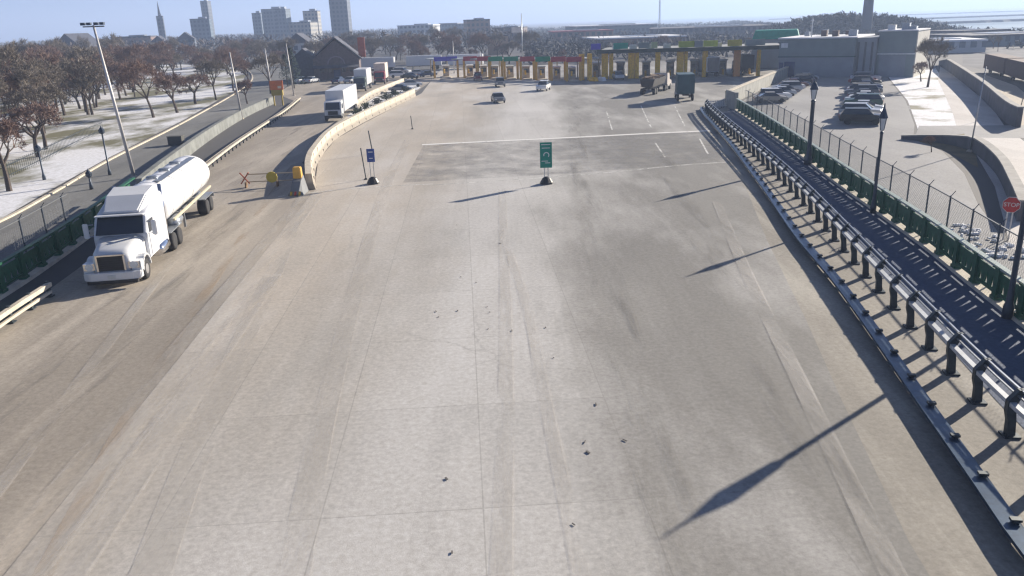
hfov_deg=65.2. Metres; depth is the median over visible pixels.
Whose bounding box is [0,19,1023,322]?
ground
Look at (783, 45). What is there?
window
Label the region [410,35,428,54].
bare tree
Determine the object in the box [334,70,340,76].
door
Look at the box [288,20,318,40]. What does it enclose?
office tower
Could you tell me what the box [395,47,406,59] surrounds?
bare tree
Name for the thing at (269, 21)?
office tower
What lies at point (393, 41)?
bare tree
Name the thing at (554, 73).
toll booth
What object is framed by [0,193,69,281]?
chain link fence
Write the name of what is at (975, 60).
railway bed
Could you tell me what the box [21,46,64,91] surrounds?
bare tree
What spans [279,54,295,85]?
evergreen tree
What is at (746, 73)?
toll booth
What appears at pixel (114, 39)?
bare tree
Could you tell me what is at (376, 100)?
shrub
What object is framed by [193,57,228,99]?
bare tree
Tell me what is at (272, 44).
bare tree
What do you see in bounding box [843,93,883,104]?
parked car
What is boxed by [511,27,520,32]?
flag
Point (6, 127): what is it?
bare tree
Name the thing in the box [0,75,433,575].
road
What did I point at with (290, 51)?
evergreen tree
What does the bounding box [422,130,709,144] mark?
lane line
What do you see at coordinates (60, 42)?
bare tree
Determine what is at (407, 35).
bare tree
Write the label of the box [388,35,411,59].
bare tree
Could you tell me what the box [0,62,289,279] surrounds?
street
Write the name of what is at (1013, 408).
bridge rail
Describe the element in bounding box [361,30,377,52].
bare tree
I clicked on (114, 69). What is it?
bare tree
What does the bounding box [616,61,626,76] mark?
toll booth
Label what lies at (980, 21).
breakwater
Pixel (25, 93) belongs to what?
bare tree
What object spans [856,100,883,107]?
parked car
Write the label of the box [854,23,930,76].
metal building
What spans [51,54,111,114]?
bare tree
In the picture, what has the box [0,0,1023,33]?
sky
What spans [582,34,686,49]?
warehouse
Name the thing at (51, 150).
park railing
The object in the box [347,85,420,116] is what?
island ground
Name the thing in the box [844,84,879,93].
parked car
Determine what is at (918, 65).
bare tree
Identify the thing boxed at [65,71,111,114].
bare tree
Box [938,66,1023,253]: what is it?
service road
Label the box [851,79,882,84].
parked car
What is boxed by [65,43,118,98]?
bare tree
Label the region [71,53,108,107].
bare tree
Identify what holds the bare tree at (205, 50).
on the park ground at (139, 124)
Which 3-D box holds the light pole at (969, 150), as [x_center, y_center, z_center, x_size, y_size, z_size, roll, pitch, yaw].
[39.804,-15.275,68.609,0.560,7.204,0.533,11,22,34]
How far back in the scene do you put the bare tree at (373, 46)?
273.29 m
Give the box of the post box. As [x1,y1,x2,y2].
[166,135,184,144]
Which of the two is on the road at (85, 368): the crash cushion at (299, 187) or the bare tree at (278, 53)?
the crash cushion at (299, 187)
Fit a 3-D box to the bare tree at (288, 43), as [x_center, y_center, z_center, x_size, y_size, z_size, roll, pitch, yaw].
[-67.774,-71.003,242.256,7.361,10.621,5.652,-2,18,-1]
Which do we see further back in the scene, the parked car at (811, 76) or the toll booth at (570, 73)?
the toll booth at (570, 73)
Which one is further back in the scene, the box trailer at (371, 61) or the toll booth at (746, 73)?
the box trailer at (371, 61)
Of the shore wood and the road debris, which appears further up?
the shore wood
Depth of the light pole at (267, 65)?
146.10 m
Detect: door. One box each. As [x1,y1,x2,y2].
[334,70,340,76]
[784,62,794,76]
[877,55,905,76]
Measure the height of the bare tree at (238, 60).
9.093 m
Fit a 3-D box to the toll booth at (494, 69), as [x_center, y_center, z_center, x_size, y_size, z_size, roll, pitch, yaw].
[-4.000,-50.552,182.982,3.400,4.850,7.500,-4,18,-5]
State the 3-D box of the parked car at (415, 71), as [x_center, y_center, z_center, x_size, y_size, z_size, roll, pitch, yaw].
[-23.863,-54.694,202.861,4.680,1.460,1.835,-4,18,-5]
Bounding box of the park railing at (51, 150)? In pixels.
[6,121,102,177]
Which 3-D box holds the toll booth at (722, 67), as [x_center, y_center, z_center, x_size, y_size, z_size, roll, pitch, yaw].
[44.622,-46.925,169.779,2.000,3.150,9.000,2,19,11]
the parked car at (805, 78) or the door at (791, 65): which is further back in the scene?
the door at (791, 65)
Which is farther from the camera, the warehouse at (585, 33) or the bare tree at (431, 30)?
the warehouse at (585, 33)
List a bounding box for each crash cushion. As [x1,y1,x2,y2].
[288,166,308,195]
[589,77,597,81]
[598,77,605,80]
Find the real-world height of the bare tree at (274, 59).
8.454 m
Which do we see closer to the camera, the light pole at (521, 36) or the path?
the path
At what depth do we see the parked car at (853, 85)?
118.76 m
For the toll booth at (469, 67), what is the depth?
186.13 m
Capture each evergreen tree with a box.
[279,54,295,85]
[282,47,305,87]
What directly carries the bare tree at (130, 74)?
on the park ground at (139, 124)
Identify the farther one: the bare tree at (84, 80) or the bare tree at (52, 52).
the bare tree at (52, 52)
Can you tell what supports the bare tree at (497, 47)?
on the ground at (976, 177)
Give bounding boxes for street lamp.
[34,143,45,179]
[85,169,93,189]
[98,126,111,174]
[804,78,818,164]
[870,103,887,212]
[1001,204,1023,319]
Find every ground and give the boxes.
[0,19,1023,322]
[0,64,244,218]
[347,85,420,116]
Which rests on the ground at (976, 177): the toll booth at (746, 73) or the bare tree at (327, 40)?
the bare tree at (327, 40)
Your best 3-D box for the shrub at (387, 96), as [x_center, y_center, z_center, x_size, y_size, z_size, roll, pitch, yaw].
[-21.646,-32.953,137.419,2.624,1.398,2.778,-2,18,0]
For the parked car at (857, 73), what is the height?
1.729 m
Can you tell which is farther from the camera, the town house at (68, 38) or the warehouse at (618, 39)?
the town house at (68, 38)
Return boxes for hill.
[793,20,944,34]
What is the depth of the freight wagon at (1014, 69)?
131.75 m
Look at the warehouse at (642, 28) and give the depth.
496.06 m
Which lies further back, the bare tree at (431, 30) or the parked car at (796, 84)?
the bare tree at (431, 30)
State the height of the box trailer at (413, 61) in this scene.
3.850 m
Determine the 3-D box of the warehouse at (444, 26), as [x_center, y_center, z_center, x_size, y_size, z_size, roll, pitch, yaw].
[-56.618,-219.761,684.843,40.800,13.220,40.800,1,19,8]
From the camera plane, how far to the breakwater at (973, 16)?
1026.80 m
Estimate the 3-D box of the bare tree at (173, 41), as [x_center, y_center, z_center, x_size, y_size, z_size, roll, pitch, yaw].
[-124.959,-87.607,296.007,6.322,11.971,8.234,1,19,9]
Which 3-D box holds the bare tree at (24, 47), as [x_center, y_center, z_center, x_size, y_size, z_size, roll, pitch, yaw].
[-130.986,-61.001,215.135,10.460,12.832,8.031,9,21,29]
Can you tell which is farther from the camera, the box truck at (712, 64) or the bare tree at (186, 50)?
the bare tree at (186, 50)
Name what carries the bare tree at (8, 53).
on the park ground at (139, 124)
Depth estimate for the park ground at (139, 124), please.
108.71 m
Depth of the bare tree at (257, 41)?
308.69 m
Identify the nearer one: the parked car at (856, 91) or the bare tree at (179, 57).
the parked car at (856, 91)
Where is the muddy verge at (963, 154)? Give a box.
[916,134,977,166]
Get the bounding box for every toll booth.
[433,56,458,77]
[463,56,476,77]
[476,56,491,78]
[488,56,502,78]
[503,56,518,79]
[519,56,534,79]
[535,56,550,79]
[550,56,565,80]
[565,57,581,80]
[592,62,601,77]
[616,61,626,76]
[640,60,651,77]
[666,60,674,76]
[690,59,699,76]
[718,59,727,75]
[742,68,753,75]
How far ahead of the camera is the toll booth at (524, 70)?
174.28 m
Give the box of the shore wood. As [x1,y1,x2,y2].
[509,20,879,64]
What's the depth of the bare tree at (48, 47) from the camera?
204.84 m
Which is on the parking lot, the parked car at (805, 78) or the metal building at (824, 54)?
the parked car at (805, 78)
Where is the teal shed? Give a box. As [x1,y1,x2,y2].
[752,29,798,67]
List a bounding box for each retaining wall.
[901,134,1023,220]
[939,59,1023,127]
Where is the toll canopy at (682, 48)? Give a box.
[579,39,778,79]
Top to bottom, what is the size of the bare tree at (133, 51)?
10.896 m
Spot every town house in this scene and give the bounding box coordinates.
[58,33,97,49]
[150,36,167,43]
[178,32,196,55]
[287,33,314,56]
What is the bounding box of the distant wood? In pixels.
[0,24,522,60]
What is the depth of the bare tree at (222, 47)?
254.77 m
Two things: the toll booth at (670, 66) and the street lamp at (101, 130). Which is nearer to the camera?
the street lamp at (101, 130)
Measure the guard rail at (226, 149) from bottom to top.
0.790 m
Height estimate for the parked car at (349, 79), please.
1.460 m
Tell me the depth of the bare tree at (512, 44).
240.12 m
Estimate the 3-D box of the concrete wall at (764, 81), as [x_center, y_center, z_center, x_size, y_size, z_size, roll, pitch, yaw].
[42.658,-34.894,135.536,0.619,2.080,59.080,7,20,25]
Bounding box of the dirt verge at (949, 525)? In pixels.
[703,107,1023,575]
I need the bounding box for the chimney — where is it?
[860,0,873,33]
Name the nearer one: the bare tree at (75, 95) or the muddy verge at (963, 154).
the muddy verge at (963, 154)
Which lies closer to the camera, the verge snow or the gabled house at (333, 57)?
the verge snow
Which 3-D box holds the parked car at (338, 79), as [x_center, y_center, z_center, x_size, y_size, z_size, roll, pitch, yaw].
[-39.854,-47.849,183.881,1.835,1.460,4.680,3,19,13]
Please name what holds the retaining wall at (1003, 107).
on the service road at (962, 99)
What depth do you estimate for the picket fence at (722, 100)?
109.15 m
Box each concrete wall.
[135,96,274,183]
[725,66,788,99]
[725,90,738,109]
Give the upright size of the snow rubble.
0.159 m
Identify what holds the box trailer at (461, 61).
on the plaza road at (343, 388)
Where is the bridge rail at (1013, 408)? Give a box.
[705,99,1023,438]
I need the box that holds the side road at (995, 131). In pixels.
[916,125,1023,137]
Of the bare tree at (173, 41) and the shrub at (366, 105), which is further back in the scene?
the bare tree at (173, 41)
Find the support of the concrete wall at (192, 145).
on the ground at (976, 177)
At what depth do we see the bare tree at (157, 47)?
212.99 m
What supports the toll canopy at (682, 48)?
on the plaza road at (343, 388)
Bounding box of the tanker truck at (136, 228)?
[82,156,213,285]
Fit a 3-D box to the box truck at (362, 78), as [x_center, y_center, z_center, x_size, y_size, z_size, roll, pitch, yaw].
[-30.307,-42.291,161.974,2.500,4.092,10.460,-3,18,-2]
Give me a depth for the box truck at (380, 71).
176.75 m
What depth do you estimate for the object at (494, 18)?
10523.08 m
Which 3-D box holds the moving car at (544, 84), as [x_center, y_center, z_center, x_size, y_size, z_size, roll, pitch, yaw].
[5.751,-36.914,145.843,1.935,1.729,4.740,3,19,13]
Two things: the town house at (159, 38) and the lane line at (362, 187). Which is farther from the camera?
the town house at (159, 38)
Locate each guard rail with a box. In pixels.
[0,281,54,327]
[205,97,300,169]
[700,106,1023,558]
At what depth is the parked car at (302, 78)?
187.41 m
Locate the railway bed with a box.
[963,46,1023,68]
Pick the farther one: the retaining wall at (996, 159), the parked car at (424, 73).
the parked car at (424, 73)
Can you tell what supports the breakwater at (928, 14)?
in the water
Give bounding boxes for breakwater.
[768,10,1023,19]
[917,14,1023,18]
[928,19,1023,23]
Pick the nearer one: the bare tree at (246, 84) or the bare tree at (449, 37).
the bare tree at (246, 84)
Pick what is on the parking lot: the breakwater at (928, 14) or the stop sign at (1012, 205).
the stop sign at (1012, 205)
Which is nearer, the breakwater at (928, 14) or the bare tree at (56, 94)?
the bare tree at (56, 94)
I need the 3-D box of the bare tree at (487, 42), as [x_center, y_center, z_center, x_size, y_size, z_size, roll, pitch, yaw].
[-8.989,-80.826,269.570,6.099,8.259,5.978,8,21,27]
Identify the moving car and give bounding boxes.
[474,72,481,80]
[491,92,505,102]
[495,77,504,86]
[536,80,550,90]
[612,70,623,79]
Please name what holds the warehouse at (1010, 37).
on the ground at (976, 177)
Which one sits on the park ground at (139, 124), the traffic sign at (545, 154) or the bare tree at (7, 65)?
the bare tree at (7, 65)
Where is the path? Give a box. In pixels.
[721,109,1023,427]
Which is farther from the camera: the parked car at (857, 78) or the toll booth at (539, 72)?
the toll booth at (539, 72)
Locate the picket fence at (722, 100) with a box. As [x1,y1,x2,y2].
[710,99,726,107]
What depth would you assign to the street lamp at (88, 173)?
65.83 m
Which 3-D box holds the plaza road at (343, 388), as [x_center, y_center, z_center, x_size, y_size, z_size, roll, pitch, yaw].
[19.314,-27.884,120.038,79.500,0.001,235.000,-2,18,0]
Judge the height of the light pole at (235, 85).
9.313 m
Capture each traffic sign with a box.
[366,149,378,184]
[540,142,552,184]
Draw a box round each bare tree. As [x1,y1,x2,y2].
[0,42,27,74]
[0,59,29,74]
[0,69,48,133]
[0,75,9,142]
[0,78,74,149]
[0,99,66,156]
[0,117,28,191]
[1,47,30,100]
[1,81,17,120]
[5,38,40,54]
[9,56,62,132]
[15,55,67,125]
[18,49,78,114]
[19,49,63,60]
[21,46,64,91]
[30,43,66,56]
[38,69,68,110]
[44,36,70,49]
[46,50,65,58]
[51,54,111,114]
[54,55,103,111]
[57,44,82,55]
[58,79,91,108]
[63,47,109,95]
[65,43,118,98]
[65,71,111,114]
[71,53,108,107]
[74,35,91,47]
[77,75,108,106]
[81,50,118,97]
[99,32,126,51]
[102,43,130,64]
[106,49,131,89]
[106,61,137,99]
[111,57,172,117]
[111,66,127,95]
[114,41,155,89]
[145,54,174,73]
[146,40,175,75]
[150,72,187,112]
[163,51,182,73]
[166,35,178,67]
[175,73,210,103]
[176,43,199,74]
[178,57,187,69]
[188,49,202,71]
[188,58,204,74]
[193,51,213,75]
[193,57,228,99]
[197,46,213,53]
[210,47,247,90]
[211,45,235,71]
[217,47,242,74]
[223,39,246,52]
[228,40,242,67]
[230,59,252,79]
[233,79,251,103]
[238,37,252,61]
[244,42,268,66]
[248,51,286,93]
[251,49,262,66]
[253,38,269,53]
[267,41,278,50]
[268,50,291,67]
[274,37,299,59]
[301,38,323,52]
[315,37,340,50]
[339,31,361,44]
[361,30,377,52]
[364,36,383,56]
[369,38,378,55]
[380,34,395,53]
[381,37,398,56]
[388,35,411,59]
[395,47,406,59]
[398,30,417,55]
[405,39,422,55]
[406,34,419,55]
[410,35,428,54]
[410,46,430,66]
[428,25,438,50]
[428,30,450,53]
[434,42,451,54]
[441,33,461,61]
[443,26,465,45]
[450,45,466,53]
[465,31,493,55]
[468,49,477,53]
[477,38,492,55]
[489,31,505,55]
[493,44,505,57]
[497,41,519,63]
[514,30,540,56]
[515,37,536,52]
[558,50,566,62]
[621,38,632,42]
[652,35,669,45]
[672,37,681,43]
[913,35,957,86]
[913,61,927,81]
[922,136,935,151]
[988,34,1000,48]
[994,36,1002,51]
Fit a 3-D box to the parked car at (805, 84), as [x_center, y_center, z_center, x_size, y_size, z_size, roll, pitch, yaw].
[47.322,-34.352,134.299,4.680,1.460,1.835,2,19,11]
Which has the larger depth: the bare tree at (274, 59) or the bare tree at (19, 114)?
the bare tree at (274, 59)
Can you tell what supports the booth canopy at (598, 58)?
on the plaza road at (343, 388)
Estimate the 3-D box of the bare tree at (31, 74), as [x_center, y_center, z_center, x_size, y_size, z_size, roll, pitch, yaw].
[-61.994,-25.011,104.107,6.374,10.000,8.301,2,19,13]
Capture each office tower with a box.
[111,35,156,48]
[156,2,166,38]
[189,17,214,48]
[200,0,215,37]
[251,11,264,40]
[261,7,279,41]
[275,7,290,40]
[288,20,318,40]
[302,9,322,37]
[329,0,352,36]
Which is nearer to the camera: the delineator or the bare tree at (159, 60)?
the delineator
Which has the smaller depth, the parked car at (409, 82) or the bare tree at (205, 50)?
the parked car at (409, 82)
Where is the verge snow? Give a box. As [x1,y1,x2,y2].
[889,69,955,127]
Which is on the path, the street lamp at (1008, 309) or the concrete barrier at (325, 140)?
the street lamp at (1008, 309)
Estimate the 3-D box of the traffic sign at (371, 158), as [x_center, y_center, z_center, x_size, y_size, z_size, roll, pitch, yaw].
[-11.238,-9.747,64.072,1.040,2.800,0.989,-2,18,0]
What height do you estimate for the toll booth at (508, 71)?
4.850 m
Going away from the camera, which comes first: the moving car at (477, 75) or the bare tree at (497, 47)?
the moving car at (477, 75)
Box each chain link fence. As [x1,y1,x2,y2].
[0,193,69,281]
[745,90,1023,285]
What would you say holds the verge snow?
on the ground at (976, 177)
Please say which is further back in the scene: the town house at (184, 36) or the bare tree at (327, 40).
the town house at (184, 36)
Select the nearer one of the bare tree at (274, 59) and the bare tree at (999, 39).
the bare tree at (274, 59)
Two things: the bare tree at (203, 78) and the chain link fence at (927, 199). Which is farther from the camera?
the bare tree at (203, 78)
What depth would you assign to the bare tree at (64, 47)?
202.31 m
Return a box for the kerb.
[0,69,252,222]
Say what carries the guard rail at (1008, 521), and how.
on the dirt verge at (949, 525)
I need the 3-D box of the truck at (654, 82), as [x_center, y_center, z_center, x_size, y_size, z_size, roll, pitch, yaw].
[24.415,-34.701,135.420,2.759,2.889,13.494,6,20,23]
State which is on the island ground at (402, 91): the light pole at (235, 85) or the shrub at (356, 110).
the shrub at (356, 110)
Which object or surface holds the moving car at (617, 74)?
on the plaza road at (343, 388)
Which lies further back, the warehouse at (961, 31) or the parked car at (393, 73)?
the warehouse at (961, 31)
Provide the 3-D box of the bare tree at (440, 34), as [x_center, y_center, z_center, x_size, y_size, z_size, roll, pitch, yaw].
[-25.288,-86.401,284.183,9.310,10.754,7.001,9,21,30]
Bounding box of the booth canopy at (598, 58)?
[425,57,600,77]
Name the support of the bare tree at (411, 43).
on the ground at (976, 177)
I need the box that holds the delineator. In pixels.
[360,148,367,179]
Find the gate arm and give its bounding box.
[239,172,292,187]
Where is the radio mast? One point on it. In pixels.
(659, 11)
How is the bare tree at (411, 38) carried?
on the ground at (976, 177)
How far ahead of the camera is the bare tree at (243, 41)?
307.42 m
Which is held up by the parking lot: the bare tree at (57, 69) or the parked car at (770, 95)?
the parked car at (770, 95)
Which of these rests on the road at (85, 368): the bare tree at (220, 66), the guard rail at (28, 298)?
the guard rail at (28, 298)
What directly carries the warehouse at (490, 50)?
on the ground at (976, 177)
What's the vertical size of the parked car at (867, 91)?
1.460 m
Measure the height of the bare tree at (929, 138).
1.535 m
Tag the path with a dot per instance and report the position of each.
(978, 321)
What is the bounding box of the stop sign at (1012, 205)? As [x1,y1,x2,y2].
[1002,197,1020,239]
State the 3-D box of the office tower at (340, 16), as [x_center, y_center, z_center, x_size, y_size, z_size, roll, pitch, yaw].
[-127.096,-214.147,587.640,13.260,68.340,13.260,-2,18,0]
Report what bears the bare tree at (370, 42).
on the ground at (976, 177)
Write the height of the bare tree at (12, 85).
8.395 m
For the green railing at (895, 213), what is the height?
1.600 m
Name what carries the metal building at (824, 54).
on the ground at (976, 177)
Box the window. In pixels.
[781,43,787,47]
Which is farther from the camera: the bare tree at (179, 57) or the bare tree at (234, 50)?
the bare tree at (234, 50)
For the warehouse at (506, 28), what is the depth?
457.46 m
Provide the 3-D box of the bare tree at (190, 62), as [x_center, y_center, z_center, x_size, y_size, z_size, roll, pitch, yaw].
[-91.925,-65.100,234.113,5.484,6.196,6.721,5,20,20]
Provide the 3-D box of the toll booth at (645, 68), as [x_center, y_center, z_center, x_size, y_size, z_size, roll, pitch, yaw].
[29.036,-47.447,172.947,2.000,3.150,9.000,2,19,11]
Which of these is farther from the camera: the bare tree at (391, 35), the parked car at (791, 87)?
the bare tree at (391, 35)
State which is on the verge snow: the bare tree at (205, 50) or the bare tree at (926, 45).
the bare tree at (926, 45)
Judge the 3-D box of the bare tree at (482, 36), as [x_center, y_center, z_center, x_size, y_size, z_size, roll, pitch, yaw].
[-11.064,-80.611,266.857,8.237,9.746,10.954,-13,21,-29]
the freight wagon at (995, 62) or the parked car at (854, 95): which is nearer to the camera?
the parked car at (854, 95)
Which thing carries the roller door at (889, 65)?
in the metal building at (888, 52)
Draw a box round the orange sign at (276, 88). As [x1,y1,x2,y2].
[269,80,283,105]
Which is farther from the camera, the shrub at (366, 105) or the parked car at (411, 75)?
the parked car at (411, 75)
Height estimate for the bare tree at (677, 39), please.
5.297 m
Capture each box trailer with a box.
[361,57,395,70]
[406,55,441,69]
[447,54,483,67]
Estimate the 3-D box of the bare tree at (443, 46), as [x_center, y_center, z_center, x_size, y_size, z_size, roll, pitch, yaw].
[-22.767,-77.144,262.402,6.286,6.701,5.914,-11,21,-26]
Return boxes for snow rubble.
[934,223,1023,258]
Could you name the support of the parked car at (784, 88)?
on the parking lot
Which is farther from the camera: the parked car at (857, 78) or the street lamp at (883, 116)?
the parked car at (857, 78)
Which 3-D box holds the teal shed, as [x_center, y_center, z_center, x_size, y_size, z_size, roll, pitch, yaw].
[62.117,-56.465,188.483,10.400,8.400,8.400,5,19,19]
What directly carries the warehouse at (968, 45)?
on the ground at (976, 177)
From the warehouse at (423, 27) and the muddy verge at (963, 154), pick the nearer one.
the muddy verge at (963, 154)
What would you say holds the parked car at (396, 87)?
on the island ground at (402, 91)
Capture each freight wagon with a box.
[983,53,1021,76]
[1005,58,1023,80]
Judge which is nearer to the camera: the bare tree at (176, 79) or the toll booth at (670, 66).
the bare tree at (176, 79)
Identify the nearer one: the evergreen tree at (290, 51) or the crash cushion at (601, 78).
the crash cushion at (601, 78)
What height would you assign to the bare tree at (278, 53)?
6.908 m
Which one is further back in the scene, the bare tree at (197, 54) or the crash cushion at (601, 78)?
the bare tree at (197, 54)
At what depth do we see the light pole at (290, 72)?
152.42 m
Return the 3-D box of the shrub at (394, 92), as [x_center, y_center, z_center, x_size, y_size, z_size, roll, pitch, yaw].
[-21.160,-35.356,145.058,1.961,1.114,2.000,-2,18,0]
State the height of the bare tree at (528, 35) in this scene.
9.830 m
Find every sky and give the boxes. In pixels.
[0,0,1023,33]
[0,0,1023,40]
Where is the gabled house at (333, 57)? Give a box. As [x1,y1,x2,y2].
[289,36,365,80]
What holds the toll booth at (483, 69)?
on the plaza road at (343, 388)
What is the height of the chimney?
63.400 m
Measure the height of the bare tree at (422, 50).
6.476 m
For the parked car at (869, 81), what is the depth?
125.38 m
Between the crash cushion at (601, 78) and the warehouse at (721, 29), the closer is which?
the crash cushion at (601, 78)
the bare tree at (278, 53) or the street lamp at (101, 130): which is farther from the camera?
the bare tree at (278, 53)
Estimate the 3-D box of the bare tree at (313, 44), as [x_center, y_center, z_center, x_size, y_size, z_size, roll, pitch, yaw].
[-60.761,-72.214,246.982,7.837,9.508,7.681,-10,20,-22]
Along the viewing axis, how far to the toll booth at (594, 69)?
173.51 m
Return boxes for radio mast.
[658,0,660,32]
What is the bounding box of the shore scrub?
[868,26,1023,48]
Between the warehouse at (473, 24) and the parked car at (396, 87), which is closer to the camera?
the parked car at (396, 87)
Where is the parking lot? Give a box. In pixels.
[744,77,1023,278]
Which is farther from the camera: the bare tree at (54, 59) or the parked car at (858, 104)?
the bare tree at (54, 59)
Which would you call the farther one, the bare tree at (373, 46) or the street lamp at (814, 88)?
the bare tree at (373, 46)
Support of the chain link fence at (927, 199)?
on the ground at (976, 177)
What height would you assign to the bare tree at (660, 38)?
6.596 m
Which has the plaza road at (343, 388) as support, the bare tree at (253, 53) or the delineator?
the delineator
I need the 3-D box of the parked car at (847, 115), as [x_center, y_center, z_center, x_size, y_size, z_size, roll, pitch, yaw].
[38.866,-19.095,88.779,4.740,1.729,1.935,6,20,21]
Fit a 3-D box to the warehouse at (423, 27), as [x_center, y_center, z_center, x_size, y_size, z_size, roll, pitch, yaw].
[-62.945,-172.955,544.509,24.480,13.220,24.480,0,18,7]
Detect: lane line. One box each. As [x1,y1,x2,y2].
[278,184,424,196]
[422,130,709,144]
[438,162,723,184]
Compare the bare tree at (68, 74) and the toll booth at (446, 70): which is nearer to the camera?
the bare tree at (68, 74)
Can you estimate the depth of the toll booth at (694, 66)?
169.28 m
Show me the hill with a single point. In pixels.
(818, 22)
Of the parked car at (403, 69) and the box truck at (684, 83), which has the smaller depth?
the box truck at (684, 83)
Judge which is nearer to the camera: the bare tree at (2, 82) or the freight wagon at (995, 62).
the bare tree at (2, 82)
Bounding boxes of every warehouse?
[397,23,439,43]
[439,23,463,38]
[463,18,489,43]
[487,33,508,54]
[492,26,527,44]
[548,29,613,45]
[565,23,657,34]
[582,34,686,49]
[649,24,770,39]
[928,37,987,53]
[929,31,1023,46]
[930,29,1010,33]
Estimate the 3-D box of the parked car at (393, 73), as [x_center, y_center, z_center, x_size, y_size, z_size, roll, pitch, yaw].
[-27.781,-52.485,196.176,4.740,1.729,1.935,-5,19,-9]
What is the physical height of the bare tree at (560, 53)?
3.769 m
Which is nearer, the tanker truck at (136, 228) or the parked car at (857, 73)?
the tanker truck at (136, 228)
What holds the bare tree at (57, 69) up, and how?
on the park ground at (139, 124)
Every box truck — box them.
[324,84,357,120]
[353,67,371,90]
[373,62,387,83]
[674,72,694,100]
[698,55,719,76]
[731,54,754,74]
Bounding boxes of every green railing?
[0,177,134,299]
[734,98,1023,328]
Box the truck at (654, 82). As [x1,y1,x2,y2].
[640,73,670,94]
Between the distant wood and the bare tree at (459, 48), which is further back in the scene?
the distant wood
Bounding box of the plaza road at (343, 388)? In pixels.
[3,60,928,575]
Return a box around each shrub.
[351,108,361,113]
[358,102,373,109]
[370,98,382,103]
[378,92,392,99]
[390,90,400,95]
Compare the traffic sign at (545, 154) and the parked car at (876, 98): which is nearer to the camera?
the traffic sign at (545, 154)
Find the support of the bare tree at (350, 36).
on the ground at (976, 177)
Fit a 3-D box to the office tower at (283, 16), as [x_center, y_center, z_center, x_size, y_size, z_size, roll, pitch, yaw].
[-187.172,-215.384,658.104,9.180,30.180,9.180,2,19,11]
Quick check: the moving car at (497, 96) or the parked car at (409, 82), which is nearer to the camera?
the moving car at (497, 96)
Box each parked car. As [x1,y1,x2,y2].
[294,76,307,82]
[304,76,319,82]
[331,76,343,83]
[343,76,353,83]
[388,84,413,91]
[389,70,404,77]
[393,67,411,72]
[400,72,419,78]
[400,79,421,86]
[412,69,421,73]
[417,70,436,76]
[753,91,788,102]
[757,88,791,100]
[770,81,802,92]
[776,86,796,93]
[779,79,808,85]
[779,84,799,91]
[782,75,811,82]
[782,78,810,84]
[786,74,813,81]
[838,102,881,112]
[839,107,879,124]
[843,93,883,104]
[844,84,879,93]
[844,93,859,98]
[847,88,883,96]
[848,83,882,92]
[848,90,884,99]
[851,75,881,82]
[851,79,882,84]
[852,71,880,79]
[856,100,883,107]
[859,80,882,87]
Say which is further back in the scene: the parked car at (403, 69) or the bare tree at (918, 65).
the parked car at (403, 69)
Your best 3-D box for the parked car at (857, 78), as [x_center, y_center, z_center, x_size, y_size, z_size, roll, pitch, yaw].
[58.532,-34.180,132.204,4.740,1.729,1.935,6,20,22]
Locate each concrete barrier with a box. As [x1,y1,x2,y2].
[304,89,415,189]
[353,78,403,108]
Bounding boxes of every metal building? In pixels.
[778,18,874,77]
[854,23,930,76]
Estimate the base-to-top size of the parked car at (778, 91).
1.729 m
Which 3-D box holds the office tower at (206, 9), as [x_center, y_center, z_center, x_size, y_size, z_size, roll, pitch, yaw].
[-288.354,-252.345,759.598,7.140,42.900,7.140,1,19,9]
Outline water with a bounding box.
[630,6,1023,30]
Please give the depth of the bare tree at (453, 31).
324.42 m
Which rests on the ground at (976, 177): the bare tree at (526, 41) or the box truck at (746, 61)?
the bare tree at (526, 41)
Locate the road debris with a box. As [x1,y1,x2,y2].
[436,243,626,553]
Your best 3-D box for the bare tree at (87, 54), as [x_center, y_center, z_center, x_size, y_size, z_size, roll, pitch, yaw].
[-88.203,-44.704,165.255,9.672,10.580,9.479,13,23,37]
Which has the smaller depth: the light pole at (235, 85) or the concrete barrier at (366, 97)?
the light pole at (235, 85)
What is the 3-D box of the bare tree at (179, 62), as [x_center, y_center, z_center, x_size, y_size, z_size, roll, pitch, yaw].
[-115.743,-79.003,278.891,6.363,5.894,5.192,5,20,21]
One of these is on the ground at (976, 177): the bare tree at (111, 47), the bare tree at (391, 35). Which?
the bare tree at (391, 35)
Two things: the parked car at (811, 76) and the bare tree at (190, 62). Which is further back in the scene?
the bare tree at (190, 62)
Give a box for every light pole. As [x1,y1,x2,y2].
[80,22,137,177]
[229,52,243,118]
[264,48,270,80]
[286,44,295,95]
[521,13,522,64]
[966,66,986,151]
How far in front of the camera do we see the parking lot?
71.53 m
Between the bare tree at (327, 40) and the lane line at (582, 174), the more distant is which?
the bare tree at (327, 40)
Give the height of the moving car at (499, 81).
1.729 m
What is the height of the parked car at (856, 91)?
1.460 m
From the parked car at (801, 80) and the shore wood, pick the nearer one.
the parked car at (801, 80)
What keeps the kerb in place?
on the park ground at (139, 124)

